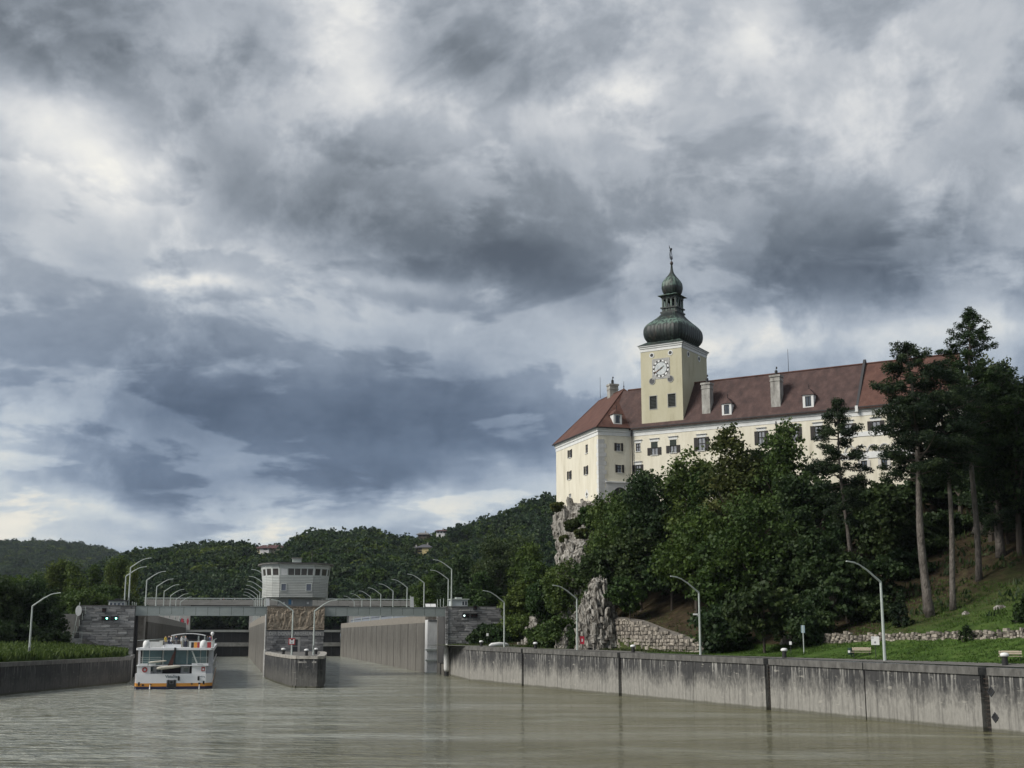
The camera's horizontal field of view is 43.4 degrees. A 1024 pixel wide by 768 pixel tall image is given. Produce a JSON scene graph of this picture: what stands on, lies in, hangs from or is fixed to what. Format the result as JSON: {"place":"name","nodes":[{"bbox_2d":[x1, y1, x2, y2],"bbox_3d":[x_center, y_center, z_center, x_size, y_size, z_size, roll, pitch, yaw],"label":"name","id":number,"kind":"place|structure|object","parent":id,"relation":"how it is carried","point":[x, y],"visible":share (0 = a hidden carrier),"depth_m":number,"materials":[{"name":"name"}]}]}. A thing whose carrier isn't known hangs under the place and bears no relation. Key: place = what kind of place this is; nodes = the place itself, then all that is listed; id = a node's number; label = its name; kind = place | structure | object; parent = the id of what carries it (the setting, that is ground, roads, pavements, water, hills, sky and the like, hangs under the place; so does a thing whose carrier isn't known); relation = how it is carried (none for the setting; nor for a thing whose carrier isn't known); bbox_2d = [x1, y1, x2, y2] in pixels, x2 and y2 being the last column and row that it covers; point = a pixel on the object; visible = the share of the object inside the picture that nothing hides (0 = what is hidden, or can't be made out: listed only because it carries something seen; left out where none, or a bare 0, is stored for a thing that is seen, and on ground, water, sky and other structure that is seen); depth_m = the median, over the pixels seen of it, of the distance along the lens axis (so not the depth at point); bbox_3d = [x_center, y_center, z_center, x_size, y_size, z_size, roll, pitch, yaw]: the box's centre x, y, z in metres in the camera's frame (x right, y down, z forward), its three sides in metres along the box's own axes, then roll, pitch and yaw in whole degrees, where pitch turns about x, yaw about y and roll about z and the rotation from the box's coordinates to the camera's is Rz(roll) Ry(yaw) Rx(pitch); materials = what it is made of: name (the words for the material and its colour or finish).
{"place":"outdoors","nodes":[
{"label":"outdoors","id":0,"kind":"place"},
{"bbox_2d":[0,654,128,661],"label":"grass bank","id":1,"kind":"structure","parent":0,"point":[61,659],"depth_m":186.27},
{"bbox_2d":[0,574,32,622],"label":"broadleaf tree","id":2,"kind":"object","parent":1,"relation":"on","point":[9,590],"visible":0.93,"depth_m":214.03,"materials":[{"name":"green plant"}]},
{"bbox_2d":[6,620,50,643],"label":"shrub","id":3,"kind":"object","parent":1,"relation":"on","point":[22,630],"visible":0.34,"depth_m":209.88,"materials":[{"name":"green plant"}]},
{"bbox_2d":[9,579,58,628],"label":"broadleaf tree","id":4,"kind":"object","parent":1,"relation":"on","point":[40,609],"visible":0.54,"depth_m":221.07,"materials":[{"name":"green plant"}]},
{"bbox_2d":[37,627,72,642],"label":"shrub","id":5,"kind":"object","parent":1,"relation":"on","point":[56,634],"visible":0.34,"depth_m":216.41,"materials":[{"name":"green plant"}]},
{"bbox_2d":[40,603,70,632],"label":"broadleaf tree","id":6,"kind":"object","parent":1,"relation":"on","point":[58,622],"visible":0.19,"depth_m":235.29,"materials":[{"name":"green plant"}]},
{"bbox_2d":[0,640,128,660],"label":"weeds","id":7,"kind":"object","parent":1,"relation":"on","point":[18,651],"visible":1,"depth_m":193.69,"materials":[{"name":"green plant"}]},
{"bbox_2d":[72,604,136,658],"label":"stone gatehouse","id":8,"kind":"object","parent":1,"relation":"on","point":[94,628],"visible":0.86,"depth_m":237.38,"materials":[{"name":"stone"}]},
{"bbox_2d":[61,614,79,642],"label":"lock platform","id":9,"kind":"structure","parent":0,"point":[71,618],"depth_m":247.77,"materials":[{"name":"concrete"}]},
{"bbox_2d":[119,560,142,605],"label":"poplar","id":10,"kind":"object","parent":9,"relation":"on","point":[134,579],"visible":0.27,"depth_m":326.03,"materials":[{"name":"green plant"}]},
{"bbox_2d":[0,491,556,629],"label":"hill woods","id":11,"kind":"object","parent":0,"point":[363,559],"depth_m":708.36,"materials":[{"name":"plant"}]},
{"bbox_2d":[258,550,333,605],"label":"control tower","id":12,"kind":"structure","parent":0,"point":[296,582],"depth_m":250.89,"materials":[{"name":"grey metal"}]},
{"bbox_2d":[0,656,1023,767],"bbox_3d":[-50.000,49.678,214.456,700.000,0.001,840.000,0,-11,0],"label":"water","id":13,"kind":"structure","parent":0,"point":[242,712],"depth_m":104.43,"materials":[{"name":"liquid"}]},
{"bbox_2d":[0,654,134,694],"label":"quay wall","id":14,"kind":"structure","parent":13,"relation":"in","point":[18,677],"depth_m":185.54,"materials":[{"name":"concrete"}]},
{"bbox_2d":[133,616,145,676],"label":"gate recess","id":15,"kind":"object","parent":13,"relation":"in","point":[139,626],"visible":0.31,"depth_m":241.99,"materials":[{"name":"black concrete"}]},
{"bbox_2d":[145,616,185,643],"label":"chamber wall","id":16,"kind":"structure","parent":13,"relation":"in","point":[158,628],"depth_m":300.56,"materials":[{"name":"concrete"}]},
{"bbox_2d":[134,633,216,689],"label":"cruise ship","id":17,"kind":"object","parent":13,"relation":"on","point":[191,664],"visible":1,"depth_m":187.09,"materials":[{"name":"white"}]},
{"bbox_2d":[186,630,248,656],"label":"lock gate","id":18,"kind":"structure","parent":13,"relation":"in","point":[232,643],"depth_m":465.06,"materials":[{"name":"black metal"}]},
{"bbox_2d":[248,616,266,673],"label":"chamber wall","id":19,"kind":"structure","parent":13,"relation":"in","point":[256,640],"depth_m":318.61,"materials":[{"name":"concrete"}]},
{"bbox_2d":[263,606,326,687],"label":"lock pier","id":20,"kind":"structure","parent":13,"relation":"in","point":[298,668],"depth_m":243.10,"materials":[{"name":"concrete"}]},
{"bbox_2d":[135,606,266,615],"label":"footbridge","id":21,"kind":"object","parent":20,"relation":"attached to","point":[202,610],"visible":0.99,"depth_m":241.94,"materials":[{"name":"paint"}]},
{"bbox_2d":[324,607,445,616],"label":"footbridge","id":22,"kind":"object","parent":20,"relation":"attached to","point":[390,611],"visible":0.98,"depth_m":249.15,"materials":[{"name":"paint"}]},
{"bbox_2d":[323,630,339,655],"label":"lock gate","id":23,"kind":"structure","parent":13,"relation":"in","point":[331,642],"depth_m":472.42,"materials":[{"name":"black metal"}]},
{"bbox_2d":[340,616,435,672],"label":"chamber wall","id":24,"kind":"structure","parent":13,"relation":"in","point":[397,642],"depth_m":328.72,"materials":[{"name":"concrete"}]},
{"bbox_2d":[425,617,436,672],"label":"gate shield","id":25,"kind":"object","parent":13,"relation":"in","point":[430,646],"visible":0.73,"depth_m":264.25,"materials":[{"name":"paint"}]},
{"bbox_2d":[450,646,1023,734],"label":"quay wall","id":26,"kind":"structure","parent":13,"relation":"in","point":[973,698],"depth_m":131.38,"materials":[{"name":"concrete"}]},
{"bbox_2d":[0,0,1023,551],"label":"sky","id":27,"kind":"structure","parent":0,"point":[271,271],"materials":[{"name":"grey"}]},
{"bbox_2d":[439,500,1023,667],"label":"river bank","id":28,"kind":"structure","parent":0,"point":[655,604],"depth_m":144.41,"materials":[{"name":"plant"}]},
{"bbox_2d":[438,606,503,663],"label":"stone gatehouse","id":29,"kind":"object","parent":28,"relation":"on","point":[455,626],"visible":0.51,"depth_m":251.75,"materials":[{"name":"stone"}]},
{"bbox_2d":[475,623,502,643],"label":"shrub","id":30,"kind":"object","parent":28,"relation":"on","point":[482,629],"visible":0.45,"depth_m":238.71,"materials":[{"name":"green plant"}]},
{"bbox_2d":[493,613,530,641],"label":"shrub","id":31,"kind":"object","parent":28,"relation":"on","point":[514,624],"visible":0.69,"depth_m":234.42,"materials":[{"name":"green plant"}]},
{"bbox_2d":[497,577,532,618],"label":"broadleaf tree","id":32,"kind":"object","parent":28,"relation":"on","point":[514,601],"visible":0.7,"depth_m":242.05,"materials":[{"name":"green plant"}]},
{"bbox_2d":[504,541,552,586],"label":"broadleaf tree","id":33,"kind":"object","parent":28,"relation":"on","point":[530,555],"visible":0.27,"depth_m":254.22,"materials":[{"name":"green plant"}]},
{"bbox_2d":[521,559,555,601],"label":"broadleaf tree","id":34,"kind":"object","parent":28,"relation":"on","point":[535,571],"visible":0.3,"depth_m":239.70,"materials":[{"name":"green plant"}]},
{"bbox_2d":[524,579,558,624],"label":"broadleaf tree","id":35,"kind":"object","parent":28,"relation":"on","point":[535,603],"visible":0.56,"depth_m":218.00,"materials":[{"name":"green plant"}]},
{"bbox_2d":[534,615,575,647],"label":"shrub","id":36,"kind":"object","parent":28,"relation":"on","point":[552,629],"visible":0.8,"depth_m":199.60,"materials":[{"name":"green plant"}]},
{"bbox_2d":[538,557,581,616],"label":"broadleaf tree","id":37,"kind":"object","parent":28,"relation":"on","point":[560,600],"visible":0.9,"depth_m":205.63,"materials":[{"name":"green plant"}]},
{"bbox_2d":[558,538,587,623],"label":"rock outcrop","id":38,"kind":"object","parent":28,"relation":"on","point":[573,549],"visible":0.24,"depth_m":208.85,"materials":[{"name":"stone"}]},
{"bbox_2d":[453,612,693,652],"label":"verge weeds","id":39,"kind":"object","parent":28,"relation":"on","point":[618,649],"visible":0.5,"depth_m":181.43,"materials":[{"name":"green plant"}]},
{"bbox_2d":[551,496,616,569],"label":"cliff","id":40,"kind":"structure","parent":28,"relation":"on","point":[570,509],"depth_m":229.91,"materials":[{"name":"stone"}]},
{"bbox_2d":[574,575,617,649],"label":"rock pinnacle","id":41,"kind":"object","parent":28,"relation":"on","point":[599,614],"visible":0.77,"depth_m":187.57,"materials":[{"name":"stone"}]},
{"bbox_2d":[575,546,621,607],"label":"broadleaf tree","id":42,"kind":"object","parent":28,"relation":"on","point":[592,565],"visible":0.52,"depth_m":193.81,"materials":[{"name":"green plant"}]},
{"bbox_2d":[583,492,615,555],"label":"broadleaf tree","id":43,"kind":"object","parent":28,"relation":"on","point":[598,508],"visible":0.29,"depth_m":203.05,"materials":[{"name":"green plant"}]},
{"bbox_2d":[585,488,644,555],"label":"broadleaf tree","id":44,"kind":"object","parent":28,"relation":"on","point":[617,515],"visible":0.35,"depth_m":196.79,"materials":[{"name":"green plant"}]},
{"bbox_2d":[602,576,647,618],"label":"broadleaf tree","id":45,"kind":"object","parent":28,"relation":"on","point":[623,595],"visible":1,"depth_m":184.00,"materials":[{"name":"green plant"}]},
{"bbox_2d":[607,526,664,611],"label":"broadleaf tree","id":46,"kind":"object","parent":28,"relation":"on","point":[629,551],"visible":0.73,"depth_m":189.69,"materials":[{"name":"green plant"}]},
{"bbox_2d":[618,469,693,598],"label":"broadleaf tree","id":47,"kind":"object","parent":28,"relation":"on","point":[649,516],"visible":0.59,"depth_m":192.77,"materials":[{"name":"green plant"}]},
{"bbox_2d":[613,617,706,651],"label":"retaining wall","id":48,"kind":"structure","parent":28,"relation":"on","point":[643,631],"depth_m":177.43,"materials":[{"name":"stone"}]},
{"bbox_2d":[637,549,688,609],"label":"broadleaf tree","id":49,"kind":"object","parent":28,"relation":"on","point":[654,585],"visible":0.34,"depth_m":184.54,"materials":[{"name":"green plant"}]},
{"bbox_2d":[647,505,726,612],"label":"broadleaf tree","id":50,"kind":"object","parent":28,"relation":"on","point":[674,560],"visible":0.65,"depth_m":176.74,"materials":[{"name":"green plant"}]},
{"bbox_2d":[657,444,717,540],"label":"broadleaf tree","id":51,"kind":"object","parent":28,"relation":"on","point":[675,481],"visible":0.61,"depth_m":190.25,"materials":[{"name":"green plant"}]},
{"bbox_2d":[681,465,733,526],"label":"broadleaf tree","id":52,"kind":"object","parent":28,"relation":"on","point":[701,494],"visible":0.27,"depth_m":187.79,"materials":[{"name":"green plant"}]},
{"bbox_2d":[687,599,762,657],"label":"shrub","id":53,"kind":"object","parent":28,"relation":"on","point":[719,635],"visible":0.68,"depth_m":153.65,"materials":[{"name":"green plant"}]},
{"bbox_2d":[685,533,765,609],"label":"broadleaf tree","id":54,"kind":"object","parent":28,"relation":"on","point":[709,587],"visible":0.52,"depth_m":160.42,"materials":[{"name":"green plant"}]},
{"bbox_2d":[690,421,777,529],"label":"broadleaf tree","id":55,"kind":"object","parent":28,"relation":"on","point":[743,475],"visible":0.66,"depth_m":183.25,"materials":[{"name":"green plant"}]},
{"bbox_2d":[446,645,1023,666],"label":"promenade","id":56,"kind":"structure","parent":28,"relation":"on","point":[964,663],"depth_m":122.20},
{"bbox_2d":[846,561,886,660],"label":"street lamp","id":57,"kind":"object","parent":56,"relation":"on","point":[882,623],"visible":0.92,"depth_m":120.86,"materials":[{"name":"grey metal"}]},
{"bbox_2d":[710,487,800,631],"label":"broadleaf tree","id":58,"kind":"object","parent":28,"relation":"on","point":[745,532],"visible":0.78,"depth_m":157.92,"materials":[{"name":"green plant"}]},
{"bbox_2d":[552,246,962,505],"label":"castle","id":59,"kind":"structure","parent":28,"relation":"on","point":[678,400],"depth_m":225.86,"materials":[{"name":"beige paint"}]},
{"bbox_2d":[721,580,801,652],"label":"broadleaf tree","id":60,"kind":"object","parent":28,"relation":"on","point":[760,597],"visible":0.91,"depth_m":144.13,"materials":[{"name":"green plant"}]},
{"bbox_2d":[740,533,809,604],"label":"broadleaf tree","id":61,"kind":"object","parent":28,"relation":"on","point":[778,574],"visible":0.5,"depth_m":155.03,"materials":[{"name":"green plant"}]},
{"bbox_2d":[750,416,823,536],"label":"broadleaf tree","id":62,"kind":"object","parent":28,"relation":"on","point":[784,449],"visible":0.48,"depth_m":180.36,"materials":[{"name":"green plant"}]},
{"bbox_2d":[772,471,837,539],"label":"broadleaf tree","id":63,"kind":"object","parent":28,"relation":"on","point":[796,490],"visible":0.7,"depth_m":170.60,"materials":[{"name":"green plant"}]},
{"bbox_2d":[777,595,837,647],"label":"shrub","id":64,"kind":"object","parent":28,"relation":"on","point":[816,628],"visible":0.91,"depth_m":141.79,"materials":[{"name":"green plant"}]},
{"bbox_2d":[782,526,855,604],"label":"broadleaf tree","id":65,"kind":"object","parent":28,"relation":"on","point":[814,547],"visible":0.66,"depth_m":150.26,"materials":[{"name":"green plant"}]},
{"bbox_2d":[801,575,859,631],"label":"broadleaf tree","id":66,"kind":"object","parent":28,"relation":"on","point":[840,595],"visible":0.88,"depth_m":144.77,"materials":[{"name":"green plant"}]},
{"bbox_2d":[640,635,1023,663],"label":"lawn grass","id":67,"kind":"structure","parent":28,"relation":"on","point":[873,649],"depth_m":123.84,"materials":[{"name":"plant"}]},
{"bbox_2d":[804,397,874,579],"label":"pine tree","id":68,"kind":"object","parent":28,"relation":"on","point":[856,485],"visible":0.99,"depth_m":152.29,"materials":[{"name":"green plant"}]},
{"bbox_2d":[812,550,874,622],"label":"broadleaf tree","id":69,"kind":"object","parent":28,"relation":"on","point":[860,577],"visible":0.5,"depth_m":147.58,"materials":[{"name":"green plant"}]},
{"bbox_2d":[822,486,902,557],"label":"broadleaf tree","id":70,"kind":"object","parent":28,"relation":"on","point":[839,534],"visible":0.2,"depth_m":165.81,"materials":[{"name":"green plant"}]},
{"bbox_2d":[837,591,893,623],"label":"shrub","id":71,"kind":"object","parent":28,"relation":"on","point":[856,617],"visible":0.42,"depth_m":145.92,"materials":[{"name":"green plant"}]},
{"bbox_2d":[844,478,910,560],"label":"broadleaf tree","id":72,"kind":"object","parent":28,"relation":"on","point":[884,516],"visible":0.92,"depth_m":160.19,"materials":[{"name":"green plant"}]},
{"bbox_2d":[854,600,903,622],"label":"shrub","id":73,"kind":"object","parent":28,"relation":"on","point":[871,609],"visible":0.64,"depth_m":142.78,"materials":[{"name":"green plant"}]},
{"bbox_2d":[854,554,910,599],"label":"broadleaf tree","id":74,"kind":"object","parent":28,"relation":"on","point":[888,568],"visible":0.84,"depth_m":148.16,"materials":[{"name":"green plant"}]},
{"bbox_2d":[888,589,914,627],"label":"young fir","id":75,"kind":"object","parent":28,"relation":"on","point":[896,611],"visible":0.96,"depth_m":134.72,"materials":[{"name":"plant"}]},
{"bbox_2d":[780,628,1023,644],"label":"drystone wall","id":76,"kind":"structure","parent":28,"relation":"on","point":[930,635],"depth_m":127.25,"materials":[{"name":"stone"}]},
{"bbox_2d":[873,547,938,580],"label":"shrub","id":77,"kind":"object","parent":28,"relation":"on","point":[909,560],"visible":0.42,"depth_m":154.65,"materials":[{"name":"green plant"}]},
{"bbox_2d":[894,484,929,518],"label":"broadleaf tree","id":78,"kind":"object","parent":28,"relation":"on","point":[908,495],"visible":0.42,"depth_m":170.01,"materials":[{"name":"green plant"}]},
{"bbox_2d":[868,340,973,617],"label":"pine tree","id":79,"kind":"object","parent":28,"relation":"on","point":[909,414],"visible":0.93,"depth_m":140.42,"materials":[{"name":"green plant"}]},
{"bbox_2d":[895,527,948,555],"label":"shrub","id":80,"kind":"object","parent":28,"relation":"on","point":[934,542],"visible":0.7,"depth_m":160.23,"materials":[{"name":"green plant"}]},
{"bbox_2d":[896,474,952,511],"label":"broadleaf tree","id":81,"kind":"object","parent":28,"relation":"on","point":[926,492],"visible":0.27,"depth_m":174.27,"materials":[{"name":"green plant"}]},
{"bbox_2d":[835,579,1023,634],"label":"slope grass","id":82,"kind":"structure","parent":28,"relation":"on","point":[963,617],"depth_m":136.30,"materials":[{"name":"plant"}]},
{"bbox_2d":[856,504,1023,615],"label":"undergrowth","id":83,"kind":"object","parent":28,"relation":"on","point":[946,572],"visible":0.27,"depth_m":148.45,"materials":[{"name":"green plant"}]},
{"bbox_2d":[905,358,988,610],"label":"pine tree","id":84,"kind":"object","parent":28,"relation":"on","point":[963,462],"visible":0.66,"depth_m":140.04,"materials":[{"name":"green plant"}]},
{"bbox_2d":[923,508,973,536],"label":"shrub","id":85,"kind":"object","parent":28,"relation":"on","point":[940,519],"visible":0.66,"depth_m":163.73,"materials":[{"name":"green plant"}]},
{"bbox_2d":[934,306,1019,581],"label":"pine tree","id":86,"kind":"object","parent":28,"relation":"on","point":[980,375],"visible":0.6,"depth_m":148.06,"materials":[{"name":"green plant"}]},
{"bbox_2d":[954,359,1023,557],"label":"pine tree","id":87,"kind":"object","parent":28,"relation":"on","point":[996,521],"visible":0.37,"depth_m":151.19,"materials":[{"name":"green plant"}]},
{"bbox_2d":[955,470,1022,544],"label":"broadleaf tree","id":88,"kind":"object","parent":28,"relation":"on","point":[963,490],"visible":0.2,"depth_m":153.39,"materials":[{"name":"green plant"}]},
{"bbox_2d":[964,365,1023,555],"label":"pine tree","id":89,"kind":"object","parent":28,"relation":"on","point":[1016,492],"visible":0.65,"depth_m":149.76,"materials":[{"name":"green plant"}]},
{"bbox_2d":[981,375,1023,532],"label":"pine tree","id":90,"kind":"object","parent":28,"relation":"on","point":[1009,465],"visible":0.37,"depth_m":149.35,"materials":[{"name":"green plant"}]},
{"label":"flood plain","id":91,"kind":"structure","parent":0,"visible":0},
{"bbox_2d":[43,560,60,590],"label":"poplar","id":92,"kind":"object","parent":91,"relation":"on","point":[50,577],"visible":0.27,"depth_m":325.95,"materials":[{"name":"green plant"}]},
{"bbox_2d":[58,559,94,592],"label":"broadleaf tree","id":93,"kind":"object","parent":91,"relation":"on","point":[74,570],"visible":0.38,"depth_m":325.36,"materials":[{"name":"green plant"}]},
{"bbox_2d":[64,588,110,613],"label":"broadleaf tree","id":94,"kind":"object","parent":91,"relation":"on","point":[84,597],"visible":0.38,"depth_m":252.74,"materials":[{"name":"green plant"}]},
{"bbox_2d":[112,553,129,597],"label":"poplar","id":95,"kind":"object","parent":91,"relation":"on","point":[121,564],"visible":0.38,"depth_m":330.18,"materials":[{"name":"green plant"}]},
{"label":"lock platform","id":96,"kind":"structure","parent":0,"visible":0},
{"bbox_2d":[406,574,440,606],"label":"broadleaf tree","id":97,"kind":"object","parent":96,"relation":"on","point":[431,591],"visible":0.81,"depth_m":338.85,"materials":[{"name":"green plant"}]},
{"bbox_2d":[445,555,497,591],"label":"broadleaf tree","id":98,"kind":"object","parent":96,"relation":"on","point":[461,567],"visible":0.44,"depth_m":318.01,"materials":[{"name":"green plant"}]},
{"bbox_2d":[463,570,505,605],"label":"broadleaf tree","id":99,"kind":"object","parent":96,"relation":"on","point":[477,586],"visible":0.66,"depth_m":285.26,"materials":[{"name":"green plant"}]},
{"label":"upland","id":100,"kind":"structure","parent":0,"visible":0},
{"bbox_2d":[468,532,520,596],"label":"broadleaf tree","id":101,"kind":"object","parent":100,"relation":"on","point":[493,562],"visible":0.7,"depth_m":297.19,"materials":[{"name":"green plant"}]},
{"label":"lock platform","id":102,"kind":"structure","parent":0,"visible":0},
{"bbox_2d":[248,616,258,652],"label":"bridge column","id":103,"kind":"structure","parent":102,"relation":"on","point":[250,619],"depth_m":487.03,"materials":[{"name":"concrete"}]},
{"bbox_2d":[144,598,442,614],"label":"road bridge","id":104,"kind":"structure","parent":103,"relation":"on","point":[335,603],"depth_m":487.52,"materials":[{"name":"concrete"}]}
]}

